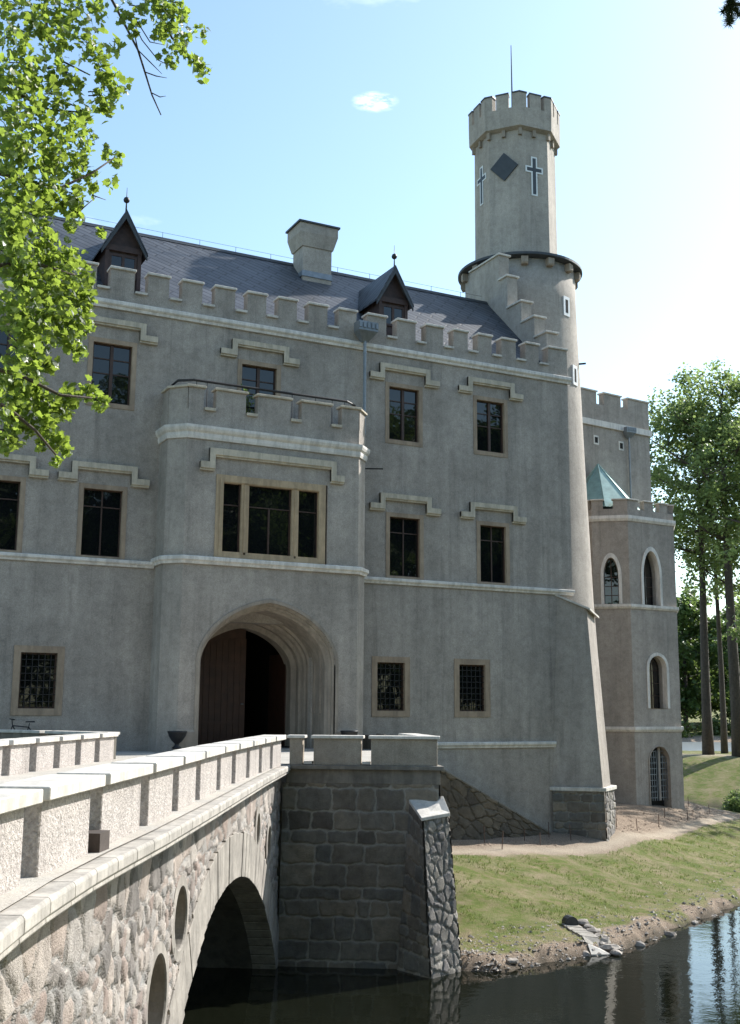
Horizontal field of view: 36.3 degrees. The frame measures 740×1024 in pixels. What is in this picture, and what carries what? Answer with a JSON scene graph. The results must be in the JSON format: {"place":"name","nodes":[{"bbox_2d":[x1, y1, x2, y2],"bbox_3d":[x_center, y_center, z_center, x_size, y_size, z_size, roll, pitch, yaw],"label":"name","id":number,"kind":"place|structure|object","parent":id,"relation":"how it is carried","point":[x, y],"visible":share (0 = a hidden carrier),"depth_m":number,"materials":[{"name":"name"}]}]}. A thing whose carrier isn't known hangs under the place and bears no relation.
{"place":"outdoors","nodes":[
{"label":"outdoors","id":0,"kind":"place"},
{"bbox_2d":[9,718,34,729],"bbox_3d":[-11.066,7.138,36.053,1.748,1.086,0.583,5,-11,-27],"label":"bicycle","id":1,"kind":"object","parent":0,"point":[28,727],"visible":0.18,"depth_m":36.07,"materials":[{"name":"black metal"}]},
{"bbox_2d":[0,0,739,622],"label":"sky","id":2,"kind":"structure","parent":0,"point":[351,116],"materials":[{"name":"blue"}]},
{"bbox_2d":[183,806,739,1023],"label":"moat water","id":3,"kind":"structure","parent":0,"point":[689,973],"depth_m":26.57,"materials":[{"name":"black liquid"}]},
{"bbox_2d":[451,710,739,972],"bbox_3d":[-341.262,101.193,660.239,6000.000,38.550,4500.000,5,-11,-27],"label":"ground","id":4,"kind":"structure","parent":0,"point":[712,780],"depth_m":39.22,"materials":[{"name":"green plant"}]},
{"bbox_2d":[0,0,211,468],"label":"maple tree","id":5,"kind":"object","parent":4,"relation":"on","point":[26,326],"visible":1,"depth_m":10.62,"materials":[{"name":"green plant"}]},
{"bbox_2d":[0,729,461,1023],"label":"stone bridge","id":6,"kind":"structure","parent":4,"relation":"on","point":[137,887],"depth_m":22.64,"materials":[{"name":"grey stone"}]},
{"bbox_2d":[167,731,186,749],"bbox_3d":[-6.290,7.488,36.818,0.640,0.690,0.640,5,-11,-27],"label":"planter urn","id":7,"kind":"object","parent":6,"relation":"on","point":[176,737],"visible":0.99,"depth_m":36.65,"materials":[{"name":"black metal"}]},
{"bbox_2d":[340,730,357,734],"bbox_3d":[-0.725,8.015,39.614,0.640,0.690,0.640,5,-11,-27],"label":"planter urn","id":8,"kind":"object","parent":6,"relation":"on","point":[348,732],"visible":0.46,"depth_m":39.43,"materials":[{"name":"black metal"}]},
{"bbox_2d":[0,194,616,840],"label":"castle","id":9,"kind":"structure","parent":4,"relation":"on","point":[358,518],"depth_m":42.22,"materials":[{"name":"paint"}]},
{"bbox_2d":[0,300,42,394],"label":"window","id":10,"kind":"structure","parent":9,"relation":"in","point":[4,342],"depth_m":38.24,"materials":[{"name":"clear glass"}]},
{"bbox_2d":[0,454,48,552],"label":"window","id":11,"kind":"structure","parent":9,"relation":"in","point":[12,488],"depth_m":37.50,"materials":[{"name":"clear glass"}]},
{"bbox_2d":[10,645,64,714],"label":"window","id":12,"kind":"structure","parent":9,"relation":"in","point":[38,671],"depth_m":37.04,"materials":[{"name":"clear glass"}]},
{"bbox_2d":[58,460,149,559],"bbox_3d":[-9.195,0.038,38.786,3.140,3.400,0.380,5,-11,-27],"label":"window","id":13,"kind":"structure","parent":9,"relation":"in","point":[102,509],"depth_m":38.84,"materials":[{"name":"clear glass"}]},
{"bbox_2d":[82,316,157,410],"bbox_3d":[-9.076,-5.186,39.735,3.140,3.240,0.380,5,-11,-27],"label":"window","id":14,"kind":"structure","parent":9,"relation":"in","point":[111,362],"depth_m":39.84,"materials":[{"name":"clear glass"}]},
{"bbox_2d":[198,628,245,744],"bbox_3d":[-5.561,6.334,41.140,2.170,4.313,0.220,5,-11,-27],"label":"door leaf","id":15,"kind":"structure","parent":9,"relation":"in","point":[223,658],"depth_m":41.23,"materials":[{"name":"red wood"}]},
{"bbox_2d":[241,384,253,412],"bbox_3d":[-4.529,-3.964,41.096,0.993,1.443,0.817,5,-11,-27],"label":"potted plant","id":16,"kind":"object","parent":9,"relation":"on","point":[250,397],"visible":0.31,"depth_m":41.03,"materials":[{"name":"green plant"}]},
{"bbox_2d":[220,338,299,412],"bbox_3d":[-4.156,-4.720,42.206,3.140,3.240,0.380,5,-11,-27],"label":"window","id":17,"kind":"structure","parent":9,"relation":"in","point":[250,373],"depth_m":42.31,"materials":[{"name":"clear glass"}]},
{"bbox_2d":[199,447,344,564],"bbox_3d":[-3.458,-0.120,40.061,5.500,3.849,0.350,5,-11,-27],"label":"triple window","id":18,"kind":"structure","parent":9,"relation":"in","point":[256,518],"depth_m":40.07,"materials":[{"name":"beige stone"}]},
{"bbox_2d":[267,654,285,745],"bbox_3d":[-3.541,7.164,43.168,0.080,3.400,1.650,5,-11,-27],"label":"door leaf","id":19,"kind":"structure","parent":9,"relation":"in","point":[277,669],"depth_m":43.14,"materials":[{"name":"red wood"}]},
{"bbox_2d":[371,656,409,716],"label":"window","id":20,"kind":"structure","parent":9,"relation":"in","point":[390,675],"depth_m":42.91,"materials":[{"name":"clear glass"}]},
{"bbox_2d":[369,362,439,446],"bbox_3d":[1.338,-4.200,44.966,3.140,3.240,0.380,5,-11,-27],"label":"window","id":21,"kind":"structure","parent":9,"relation":"in","point":[403,402],"depth_m":45.01,"materials":[{"name":"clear glass"}]},
{"bbox_2d":[369,492,440,579],"bbox_3d":[1.338,1.036,44.078,3.140,3.400,0.380,5,-11,-27],"label":"window","id":22,"kind":"structure","parent":9,"relation":"in","point":[404,532],"depth_m":44.14,"materials":[{"name":"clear glass"}]},
{"bbox_2d":[454,659,490,716],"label":"window","id":23,"kind":"structure","parent":9,"relation":"in","point":[471,676],"depth_m":44.53,"materials":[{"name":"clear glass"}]},
{"bbox_2d":[458,376,523,457],"bbox_3d":[4.966,-3.856,46.789,3.140,3.240,0.380,5,-11,-27],"label":"window","id":24,"kind":"structure","parent":9,"relation":"in","point":[490,415],"depth_m":46.84,"materials":[{"name":"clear glass"}]},
{"bbox_2d":[460,502,526,585],"bbox_3d":[4.980,1.381,45.907,3.140,3.400,0.380,5,-11,-27],"label":"window","id":25,"kind":"structure","parent":9,"relation":"in","point":[493,542],"depth_m":45.97,"materials":[{"name":"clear glass"}]},
{"bbox_2d":[363,733,550,839],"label":"stair flank wall","id":26,"kind":"structure","parent":4,"relation":"on","point":[473,811],"depth_m":42.46,"materials":[{"name":"grey stone"}]},
{"bbox_2d":[507,958,518,963],"bbox_3d":[3.656,11.579,29.129,0.341,0.162,0.282,5,-11,-27],"label":"shore stone","id":27,"kind":"object","parent":4,"relation":"on","point":[512,960],"visible":1,"depth_m":29.04,"materials":[{"name":"grey stone"}]},
{"bbox_2d":[458,51,606,820],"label":"round tower","id":28,"kind":"structure","parent":4,"relation":"on","point":[514,147],"depth_m":56.84,"materials":[{"name":"stone"}]},
{"bbox_2d":[563,296,569,316],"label":"slit window","id":29,"kind":"structure","parent":28,"relation":"in","point":[566,300],"depth_m":55.70,"materials":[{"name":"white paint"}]},
{"bbox_2d":[572,365,577,385],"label":"slit window","id":30,"kind":"structure","parent":28,"relation":"in","point":[574,368],"depth_m":55.35,"materials":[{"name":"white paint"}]},
{"bbox_2d":[451,802,721,846],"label":"soil clods","id":31,"kind":"object","parent":4,"relation":"on","point":[631,820],"visible":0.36,"depth_m":55.13,"materials":[{"name":"brown soil"}]},
{"bbox_2d":[562,915,622,956],"bbox_3d":[6.083,11.904,31.616,1.337,0.814,2.439,3,-10,-15],"label":"stone drain","id":32,"kind":"object","parent":4,"relation":"on","point":[588,932],"visible":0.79,"depth_m":31.38,"materials":[{"name":"grey stone"}]},
{"bbox_2d":[453,821,739,950],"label":"grass","id":33,"kind":"structure","parent":4,"relation":"on","point":[601,859],"depth_m":38.56,"materials":[{"name":"green plant"}]},
{"bbox_2d":[460,856,739,971],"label":"shore pebbles","id":34,"kind":"object","parent":4,"relation":"on","point":[492,951],"visible":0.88,"depth_m":31.13,"materials":[{"name":"gravel"}]},
{"bbox_2d":[581,387,651,507],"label":"square keep","id":35,"kind":"structure","parent":4,"relation":"on","point":[616,435],"depth_m":66.14,"materials":[{"name":"paint"}]},
{"bbox_2d":[593,435,598,444],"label":"small window","id":36,"kind":"structure","parent":35,"relation":"in","point":[596,438],"depth_m":65.06,"materials":[{"name":"paint"}]},
{"bbox_2d":[618,441,623,450],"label":"small window","id":37,"kind":"structure","parent":35,"relation":"in","point":[621,444],"depth_m":66.18,"materials":[{"name":"paint"}]},
{"bbox_2d":[586,464,684,808],"bbox_3d":[14.124,6.747,63.012,6.725,19.074,5.074,5,-11,-27],"label":"polygonal turret","id":38,"kind":"object","parent":4,"relation":"on","point":[636,608],"visible":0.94,"depth_m":60.82,"materials":[{"name":"paint"}]},
{"bbox_2d":[600,553,622,603],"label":"arched window","id":39,"kind":"structure","parent":38,"relation":"in","point":[611,575],"depth_m":61.22,"materials":[{"name":"paint"}]},
{"bbox_2d":[641,547,662,605],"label":"arched window","id":40,"kind":"structure","parent":38,"relation":"in","point":[646,574],"depth_m":61.94,"materials":[{"name":"paint"}]},
{"bbox_2d":[646,653,669,708],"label":"arched window","id":41,"kind":"structure","parent":38,"relation":"in","point":[653,695],"depth_m":61.13,"materials":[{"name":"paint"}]},
{"bbox_2d":[649,745,672,807],"bbox_3d":[15.235,14.154,60.016,1.622,3.470,0.692,5,-11,-27],"label":"garden door","id":42,"kind":"structure","parent":38,"relation":"in","point":[656,786],"depth_m":60.18,"materials":[{"name":"black glass"}]},
{"bbox_2d":[635,941,644,946],"bbox_3d":[7.625,12.232,31.899,0.283,0.238,0.276,5,-11,-27],"label":"shore stone","id":43,"kind":"object","parent":4,"relation":"on","point":[640,943],"visible":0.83,"depth_m":31.84,"materials":[{"name":"grey stone"}]},
{"bbox_2d":[664,932,676,935],"bbox_3d":[8.947,12.613,33.523,0.441,0.339,0.429,5,-11,-27],"label":"shore stone","id":44,"kind":"object","parent":4,"relation":"on","point":[670,933],"visible":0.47,"depth_m":33.43,"materials":[{"name":"grey stone"}]},
{"bbox_2d":[677,626,697,706],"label":"woodland tree","id":45,"kind":"object","parent":4,"relation":"on","point":[688,638],"visible":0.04,"depth_m":166.62,"materials":[{"name":"green plant"}]},
{"bbox_2d":[681,715,696,737],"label":"shrub","id":46,"kind":"object","parent":4,"relation":"on","point":[684,734],"visible":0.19,"depth_m":151.74,"materials":[{"name":"green plant"}]},
{"bbox_2d":[646,394,739,754],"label":"tall tree","id":47,"kind":"object","parent":4,"relation":"on","point":[707,739],"visible":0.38,"depth_m":93.55,"materials":[{"name":"green plant"}]},
{"bbox_2d":[647,356,739,756],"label":"tall tree","id":48,"kind":"object","parent":4,"relation":"on","point":[730,385],"visible":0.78,"depth_m":91.40,"materials":[{"name":"green plant"}]},
{"bbox_2d":[650,415,739,752],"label":"tall tree","id":49,"kind":"object","parent":4,"relation":"on","point":[723,734],"visible":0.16,"depth_m":95.69,"materials":[{"name":"green plant"}]},
{"bbox_2d":[666,409,739,621],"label":"tall tree","id":50,"kind":"object","parent":4,"relation":"on","point":[716,579],"visible":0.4,"depth_m":93.23,"materials":[{"name":"green plant"}]},
{"bbox_2d":[688,687,719,718],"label":"woodland tree","id":51,"kind":"object","parent":4,"relation":"on","point":[700,713],"depth_m":200.90,"materials":[{"name":"green plant"}]},
{"bbox_2d":[678,627,730,718],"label":"woodland tree","id":52,"kind":"object","parent":4,"relation":"on","point":[715,708],"visible":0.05,"depth_m":175.45,"materials":[{"name":"green plant"}]},
{"bbox_2d":[676,586,739,731],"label":"woodland tree","id":53,"kind":"object","parent":4,"relation":"on","point":[688,616],"visible":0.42,"depth_m":164.14,"materials":[{"name":"green plant"}]},
{"bbox_2d":[696,711,730,734],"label":"shrub","id":54,"kind":"object","parent":4,"relation":"on","point":[716,728],"visible":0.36,"depth_m":156.76,"materials":[{"name":"green plant"}]},
{"bbox_2d":[694,474,739,640],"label":"tall tree","id":55,"kind":"object","parent":4,"relation":"on","point":[731,524],"visible":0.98,"depth_m":87.13,"materials":[{"name":"green plant"}]},
{"bbox_2d":[708,615,739,717],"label":"woodland tree","id":56,"kind":"object","parent":4,"relation":"on","point":[715,672],"visible":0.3,"depth_m":161.74,"materials":[{"name":"green plant"}]},
{"bbox_2d":[710,525,739,642],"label":"tall tree","id":57,"kind":"object","parent":4,"relation":"on","point":[730,552],"visible":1,"depth_m":75.22,"materials":[{"name":"green plant"}]},
{"bbox_2d":[710,598,739,664],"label":"woodland tree","id":58,"kind":"object","parent":4,"relation":"on","point":[723,614],"visible":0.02,"depth_m":186.75,"materials":[{"name":"green plant"}]},
{"bbox_2d":[717,0,739,29],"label":"spruce tree","id":59,"kind":"object","parent":4,"relation":"on","point":[729,7],"visible":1,"depth_m":7.26,"materials":[{"name":"green plant"}]},
{"bbox_2d":[721,789,739,811],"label":"shrub","id":60,"kind":"object","parent":4,"relation":"on","point":[733,798],"visible":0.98,"depth_m":68.95,"materials":[{"name":"green plant"}]},
{"bbox_2d":[682,742,730,751],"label":"water","id":61,"kind":"structure","parent":0,"point":[691,746],"depth_m":126.42,"materials":[{"name":"grey liquid"}]}
]}

